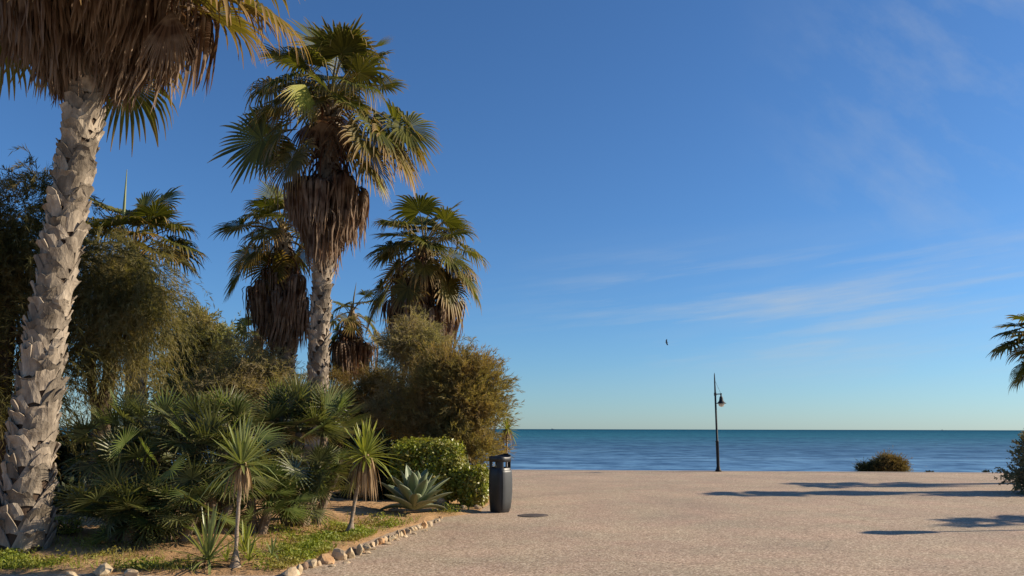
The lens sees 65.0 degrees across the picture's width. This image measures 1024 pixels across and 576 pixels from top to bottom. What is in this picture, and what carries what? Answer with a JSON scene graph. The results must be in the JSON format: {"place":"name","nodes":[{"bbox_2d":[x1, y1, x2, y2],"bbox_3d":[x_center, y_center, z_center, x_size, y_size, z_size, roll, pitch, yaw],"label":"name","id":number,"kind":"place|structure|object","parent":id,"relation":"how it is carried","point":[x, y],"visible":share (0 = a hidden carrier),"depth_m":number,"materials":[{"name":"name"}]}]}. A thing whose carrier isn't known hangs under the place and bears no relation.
{"place":"outdoors","nodes":[
{"label":"outdoors","id":0,"kind":"place"},
{"bbox_2d":[0,470,1023,575],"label":"plaza","id":1,"kind":"structure","parent":0,"point":[652,523],"depth_m":12.97,"materials":[{"name":"beige concrete"}]},
{"bbox_2d":[66,571,77,575],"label":"stone","id":2,"kind":"object","parent":1,"relation":"on","point":[70,573],"visible":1,"depth_m":8.72,"materials":[{"name":"stone"}]},
{"bbox_2d":[0,476,488,575],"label":"garden bed","id":3,"kind":"object","parent":1,"relation":"on","point":[338,510],"visible":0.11,"depth_m":10.45,"materials":[{"name":"soil"}]},
{"bbox_2d":[54,516,86,535],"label":"hedge","id":4,"kind":"object","parent":3,"relation":"on","point":[67,528],"visible":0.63,"depth_m":10.94,"materials":[{"name":"green plant"}]},
{"bbox_2d":[52,420,90,482],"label":"garden shrub","id":5,"kind":"object","parent":3,"relation":"on","point":[61,460],"visible":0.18,"depth_m":20.68,"materials":[{"name":"green plant"}]},
{"bbox_2d":[52,471,102,514],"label":"garden shrub","id":6,"kind":"object","parent":3,"relation":"on","point":[70,481],"visible":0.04,"depth_m":13.69,"materials":[{"name":"green plant"}]},
{"bbox_2d":[0,144,168,479],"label":"tamarisk tree","id":7,"kind":"object","parent":3,"relation":"on","point":[17,253],"visible":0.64,"depth_m":16.91,"materials":[{"name":"green plant"}]},
{"bbox_2d":[93,562,112,575],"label":"stone","id":8,"kind":"object","parent":3,"relation":"on","point":[104,569],"visible":1,"depth_m":8.82,"materials":[{"name":"stone"}]},
{"bbox_2d":[51,457,191,550],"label":"dwarf fan palm","id":9,"kind":"object","parent":3,"relation":"on","point":[106,508],"visible":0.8,"depth_m":10.38,"materials":[{"name":"green plant"}]},
{"bbox_2d":[57,402,187,483],"bbox_3d":[-9.623,4.021,20.110,3.636,2.394,2.256,0,-10,0],"label":"garden shrub","id":10,"kind":"object","parent":3,"relation":"on","point":[70,456],"visible":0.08,"depth_m":19.89,"materials":[{"name":"green plant"}]},
{"bbox_2d":[12,224,233,482],"bbox_3d":[-9.544,1.883,19.143,5.551,7.534,5.210,0,-10,0],"label":"tamarisk tree","id":11,"kind":"object","parent":3,"relation":"on","point":[144,299],"visible":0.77,"depth_m":18.56,"materials":[{"name":"green plant"}]},
{"bbox_2d":[57,386,205,537],"bbox_3d":[-5.153,2.430,11.309,1.950,2.188,2.991,10,-14,-43],"label":"dwarf fan palm","id":12,"kind":"object","parent":3,"relation":"on","point":[122,445],"visible":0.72,"depth_m":11.54,"materials":[{"name":"green plant"}]},
{"bbox_2d":[124,569,138,575],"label":"stone","id":13,"kind":"object","parent":3,"relation":"on","point":[130,572],"visible":1,"depth_m":8.74,"materials":[{"name":"stone"}]},
{"bbox_2d":[85,171,209,426],"bbox_3d":[-10.472,0.968,22.143,4.262,8.827,3.876,0,-10,0],"label":"fan palm","id":14,"kind":"object","parent":3,"relation":"on","point":[158,212],"visible":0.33,"depth_m":22.18,"materials":[{"name":"green plant"}]},
{"bbox_2d":[0,0,311,553],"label":"fan palm","id":15,"kind":"object","parent":3,"relation":"on","point":[86,60],"visible":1,"depth_m":10.79,"materials":[{"name":"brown plant"}]},
{"bbox_2d":[86,455,255,545],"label":"dwarf fan palm","id":16,"kind":"object","parent":3,"relation":"on","point":[185,519],"visible":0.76,"depth_m":10.51,"materials":[{"name":"green plant"}]},
{"bbox_2d":[158,506,247,574],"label":"young yucca","id":17,"kind":"object","parent":3,"relation":"on","point":[207,546],"visible":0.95,"depth_m":9.20,"materials":[{"name":"green plant"}]},
{"bbox_2d":[139,384,291,533],"bbox_3d":[-4.219,2.398,11.291,2.262,2.147,2.119,0,-10,0],"label":"dwarf fan palm","id":18,"kind":"object","parent":3,"relation":"on","point":[216,414],"visible":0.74,"depth_m":11.20,"materials":[{"name":"green plant"}]},
{"bbox_2d":[209,543,241,561],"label":"young yucca","id":19,"kind":"object","parent":3,"relation":"on","point":[226,556],"visible":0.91,"depth_m":9.15,"materials":[{"name":"green plant"}]},
{"bbox_2d":[0,502,470,573],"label":"ground cover","id":20,"kind":"object","parent":3,"relation":"on","point":[306,547],"visible":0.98,"depth_m":9.94,"materials":[{"name":"green plant"}]},
{"bbox_2d":[196,414,289,567],"bbox_3d":[-3.150,2.347,9.290,1.119,1.792,1.074,0,-10,0],"label":"yucca","id":21,"kind":"object","parent":3,"relation":"on","point":[242,458],"visible":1,"depth_m":9.31,"materials":[{"name":"green plant"}]},
{"bbox_2d":[219,520,269,557],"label":"young yucca","id":22,"kind":"object","parent":3,"relation":"on","point":[245,538],"visible":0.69,"depth_m":9.73,"materials":[{"name":"green plant"}]},
{"bbox_2d":[160,321,330,458],"bbox_3d":[-7.121,3.022,21.890,4.899,4.560,4.606,4,-11,-22],"label":"tamarisk shrub","id":23,"kind":"object","parent":3,"relation":"on","point":[253,376],"visible":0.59,"depth_m":21.83,"materials":[{"name":"green plant"}]},
{"bbox_2d":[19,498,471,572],"bbox_3d":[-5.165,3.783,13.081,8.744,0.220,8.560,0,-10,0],"label":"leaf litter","id":24,"kind":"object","parent":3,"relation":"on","point":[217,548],"visible":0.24,"depth_m":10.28,"materials":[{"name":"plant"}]},
{"bbox_2d":[239,535,268,566],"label":"young yucca","id":25,"kind":"object","parent":3,"relation":"on","point":[249,553],"visible":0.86,"depth_m":9.24,"materials":[{"name":"green plant"}]},
{"bbox_2d":[233,313,275,449],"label":"fan palm","id":26,"kind":"object","parent":3,"relation":"on","point":[243,323],"visible":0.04,"depth_m":29.05,"materials":[{"name":"green plant"}]},
{"bbox_2d":[209,180,311,383],"bbox_3d":[-7.094,1.042,23.473,4.062,9.169,3.379,0,-10,0],"label":"fan palm","id":27,"kind":"object","parent":3,"relation":"on","point":[277,299],"visible":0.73,"depth_m":23.36,"materials":[{"name":"green plant"}]},
{"bbox_2d":[215,452,320,533],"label":"dwarf fan palm","id":28,"kind":"object","parent":3,"relation":"on","point":[280,491],"visible":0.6,"depth_m":11.52,"materials":[{"name":"green plant"}]},
{"bbox_2d":[153,416,384,474],"bbox_3d":[-5.860,3.886,19.667,5.603,2.354,2.672,0,-10,0],"label":"garden shrub","id":29,"kind":"object","parent":3,"relation":"on","point":[350,440],"visible":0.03,"depth_m":19.36,"materials":[{"name":"green plant"}]},
{"bbox_2d":[257,535,281,559],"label":"young yucca","id":30,"kind":"object","parent":3,"relation":"on","point":[271,550],"visible":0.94,"depth_m":9.59,"materials":[{"name":"green plant"}]},
{"bbox_2d":[281,566,299,575],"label":"stone","id":31,"kind":"object","parent":3,"relation":"on","point":[292,571],"visible":1,"depth_m":8.86,"materials":[{"name":"stone"}]},
{"bbox_2d":[297,564,302,573],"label":"stone","id":32,"kind":"object","parent":3,"relation":"on","point":[299,567],"visible":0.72,"depth_m":8.96,"materials":[{"name":"stone"}]},
{"bbox_2d":[302,562,308,569],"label":"stone","id":33,"kind":"object","parent":3,"relation":"on","point":[305,565],"visible":0.78,"depth_m":9.25,"materials":[{"name":"beige stone"}]},
{"bbox_2d":[255,440,358,528],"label":"dwarf fan palm","id":34,"kind":"object","parent":3,"relation":"on","point":[319,482],"visible":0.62,"depth_m":12.39,"materials":[{"name":"green plant"}]},
{"bbox_2d":[305,559,316,567],"bbox_3d":[-2.370,3.228,9.420,0.191,0.098,0.126,-8,-13,38],"label":"stone","id":35,"kind":"object","parent":3,"relation":"on","point":[312,563],"visible":0.77,"depth_m":9.37,"materials":[{"name":"stone"}]},
{"bbox_2d":[249,369,374,519],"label":"dwarf fan palm","id":36,"kind":"object","parent":3,"relation":"on","point":[307,408],"visible":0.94,"depth_m":13.27,"materials":[{"name":"green plant"}]},
{"bbox_2d":[207,13,442,493],"bbox_3d":[-4.253,-0.989,18.605,4.564,11.566,4.282,-9,-13,42],"label":"fan palm","id":37,"kind":"object","parent":3,"relation":"on","point":[326,207],"visible":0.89,"depth_m":18.30,"materials":[{"name":"green plant"}]},
{"bbox_2d":[317,554,333,563],"bbox_3d":[-2.254,3.286,9.690,0.241,0.132,0.164,3,7,23],"label":"stone","id":38,"kind":"object","parent":3,"relation":"on","point":[325,559],"visible":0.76,"depth_m":9.66,"materials":[{"name":"beige stone"}]},
{"bbox_2d":[328,364,369,463],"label":"tamarisk shrub","id":39,"kind":"object","parent":3,"relation":"on","point":[334,374],"visible":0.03,"depth_m":26.73,"materials":[{"name":"green plant"}]},
{"bbox_2d":[328,286,383,463],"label":"fan palm","id":40,"kind":"object","parent":3,"relation":"on","point":[348,348],"visible":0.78,"depth_m":27.66,"materials":[{"name":"brown plant"}]},
{"bbox_2d":[325,416,399,531],"bbox_3d":[-2.278,2.848,12.139,1.118,1.846,1.141,-9,-14,43],"label":"yucca","id":41,"kind":"object","parent":3,"relation":"on","point":[365,472],"visible":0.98,"depth_m":12.11,"materials":[{"name":"green plant"}]},
{"bbox_2d":[333,429,415,500],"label":"garden shrub","id":42,"kind":"object","parent":3,"relation":"on","point":[382,479],"visible":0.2,"depth_m":17.05,"materials":[{"name":"green plant"}]},
{"bbox_2d":[335,360,422,447],"bbox_3d":[-3.423,3.411,20.640,3.554,3.403,2.585,-4,-11,21],"label":"tamarisk shrub","id":43,"kind":"object","parent":3,"relation":"on","point":[359,393],"visible":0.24,"depth_m":20.50,"materials":[{"name":"green plant"}]},
{"bbox_2d":[377,464,451,510],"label":"agave","id":44,"kind":"object","parent":3,"relation":"on","point":[417,490],"visible":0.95,"depth_m":14.88,"materials":[{"name":"green plant"}]},
{"bbox_2d":[352,294,479,470],"bbox_3d":[-2.303,2.525,19.773,3.271,4.938,2.561,0,-10,0],"label":"tamarisk tree","id":45,"kind":"object","parent":3,"relation":"on","point":[403,345],"visible":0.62,"depth_m":19.70,"materials":[{"name":"green plant"}]},
{"bbox_2d":[381,434,469,502],"bbox_3d":[-1.813,3.814,16.997,1.900,1.431,1.228,0,-10,0],"label":"hedge","id":46,"kind":"object","parent":3,"relation":"on","point":[455,460],"visible":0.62,"depth_m":16.65,"materials":[{"name":"green plant"}]},
{"bbox_2d":[363,192,490,457],"bbox_3d":[-2.591,1.452,24.032,3.919,8.560,3.701,0,-10,0],"label":"fan palm","id":47,"kind":"object","parent":3,"relation":"on","point":[427,279],"visible":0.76,"depth_m":23.89,"materials":[{"name":"green plant"}]},
{"bbox_2d":[434,498,447,504],"bbox_3d":[-1.469,4.399,16.617,0.285,0.296,0.393,4,-21,-2],"label":"stone","id":48,"kind":"object","parent":3,"relation":"on","point":[440,501],"visible":0.37,"depth_m":16.46,"materials":[{"name":"stone"}]},
{"bbox_2d":[371,335,524,482],"bbox_3d":[-1.459,2.992,18.825,3.596,3.933,2.745,-2,-10,13],"label":"tamarisk shrub","id":49,"kind":"object","parent":3,"relation":"on","point":[461,390],"visible":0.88,"depth_m":18.45,"materials":[{"name":"green plant"}]},
{"bbox_2d":[456,463,488,507],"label":"hedge","id":50,"kind":"object","parent":3,"relation":"on","point":[473,490],"visible":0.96,"depth_m":16.46,"materials":[{"name":"green plant"}]},
{"bbox_2d":[474,505,481,509],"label":"stone","id":51,"kind":"object","parent":3,"relation":"on","point":[477,507],"visible":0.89,"depth_m":16.03,"materials":[{"name":"stone"}]},
{"bbox_2d":[331,548,344,559],"bbox_3d":[-2.140,3.303,9.946,0.162,0.179,0.119,-2,-10,9],"label":"stone","id":52,"kind":"object","parent":1,"relation":"on","point":[338,554],"visible":0.92,"depth_m":9.90,"materials":[{"name":"stone"}]},
{"bbox_2d":[346,547,354,557],"bbox_3d":[-2.043,3.352,10.094,0.139,0.189,0.105,-6,-12,33],"label":"stone","id":53,"kind":"object","parent":1,"relation":"on","point":[350,553],"visible":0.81,"depth_m":10.06,"materials":[{"name":"stone"}]},
{"bbox_2d":[356,544,362,554],"bbox_3d":[-1.949,3.384,10.341,0.100,0.182,0.071,-7,-12,35],"label":"stone","id":54,"kind":"object","parent":1,"relation":"on","point":[359,549],"visible":0.89,"depth_m":10.32,"materials":[{"name":"stone"}]},
{"bbox_2d":[363,543,370,550],"bbox_3d":[-1.945,3.464,10.735,0.092,0.115,0.115,9,-13,-41],"label":"stone","id":55,"kind":"object","parent":1,"relation":"on","point":[366,546],"visible":0.83,"depth_m":10.71,"materials":[{"name":"stone"}]},
{"bbox_2d":[376,538,384,544],"bbox_3d":[-1.853,3.578,11.306,0.140,0.138,0.116,-6,-12,30],"label":"stone","id":56,"kind":"object","parent":1,"relation":"on","point":[381,541],"visible":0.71,"depth_m":11.26,"materials":[{"name":"beige stone"}]},
{"bbox_2d":[421,520,426,528],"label":"stone","id":57,"kind":"object","parent":1,"relation":"on","point":[424,524],"visible":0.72,"depth_m":13.08,"materials":[{"name":"beige stone"}]},
{"bbox_2d":[427,521,432,526],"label":"stone","id":58,"kind":"object","parent":1,"relation":"on","point":[430,523],"visible":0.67,"depth_m":13.37,"materials":[{"name":"stone"}]},
{"bbox_2d":[489,453,511,512],"bbox_3d":[-0.225,3.827,15.809,0.414,1.121,0.395,-8,-13,37],"label":"litter bin","id":59,"kind":"object","parent":1,"relation":"on","point":[500,487],"visible":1,"depth_m":15.65,"materials":[{"name":"plastic"}]},
{"bbox_2d":[502,470,511,509],"bbox_3d":[-0.094,3.935,15.680,0.073,0.745,0.298,-8,-13,37],"label":"door","id":60,"kind":"structure","parent":59,"relation":"in","point":[507,474],"depth_m":15.64,"materials":[{"name":"plastic"}]},
{"bbox_2d":[498,417,518,466],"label":"palm tree","id":61,"kind":"object","parent":1,"relation":"on","point":[507,431],"visible":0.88,"depth_m":18.61,"materials":[{"name":"green plant"}]},
{"bbox_2d":[518,513,548,516],"bbox_3d":[0.400,4.257,15.057,0.570,0.018,0.570,0,-10,0],"label":"manhole cover","id":62,"kind":"object","parent":1,"relation":"on","point":[533,515],"visible":1,"depth_m":14.93,"materials":[{"name":"metal"}]},
{"bbox_2d":[714,373,725,471],"bbox_3d":[8.102,5.195,31.289,0.535,3.816,0.380,0,-10,0],"label":"street lamp","id":63,"kind":"object","parent":1,"relation":"on","point":[721,403],"visible":1,"depth_m":31.25,"materials":[{"name":"metal"}]},
{"bbox_2d":[549,470,994,472],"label":"plaza kerb","id":64,"kind":"structure","parent":1,"relation":"on","point":[772,471],"depth_m":30.96,"materials":[{"name":"concrete"}]},
{"bbox_2d":[986,313,1023,393],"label":"fan palm","id":65,"kind":"object","parent":1,"relation":"on","point":[1018,374],"visible":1,"depth_m":22.16,"materials":[{"name":"green plant"}]},
{"bbox_2d":[987,428,1023,493],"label":"shrub","id":66,"kind":"object","parent":1,"relation":"on","point":[1018,479],"visible":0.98,"depth_m":20.63,"materials":[{"name":"green plant"}]},
{"bbox_2d":[0,0,1023,429],"label":"sky","id":67,"kind":"structure","parent":0,"point":[816,207],"materials":[{"name":"blue"}]},
{"bbox_2d":[59,428,1023,472],"bbox_3d":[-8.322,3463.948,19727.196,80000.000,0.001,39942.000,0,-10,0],"label":"sea","id":68,"kind":"structure","parent":0,"point":[756,450],"depth_m":169.88,"materials":[{"name":"liquid"}]},
{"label":"lawn","id":69,"kind":"structure","parent":0,"visible":0},
{"bbox_2d":[147,298,251,457],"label":"leafy tree","id":70,"kind":"object","parent":69,"relation":"on","point":[205,349],"visible":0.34,"depth_m":24.55,"materials":[{"name":"green plant"}]},
{"bbox_3d":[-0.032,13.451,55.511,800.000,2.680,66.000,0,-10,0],"label":"beach","id":71,"kind":"structure","parent":0,"visible":0},
{"bbox_2d":[852,457,883,471],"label":"shrub","id":72,"kind":"object","parent":71,"relation":"on","point":[864,466],"visible":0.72,"depth_m":32.30,"materials":[{"name":"green plant"}]},
{"bbox_2d":[860,448,913,471],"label":"shrub","id":73,"kind":"object","parent":71,"relation":"on","point":[892,463],"visible":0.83,"depth_m":32.14,"materials":[{"name":"green plant"}]}
]}

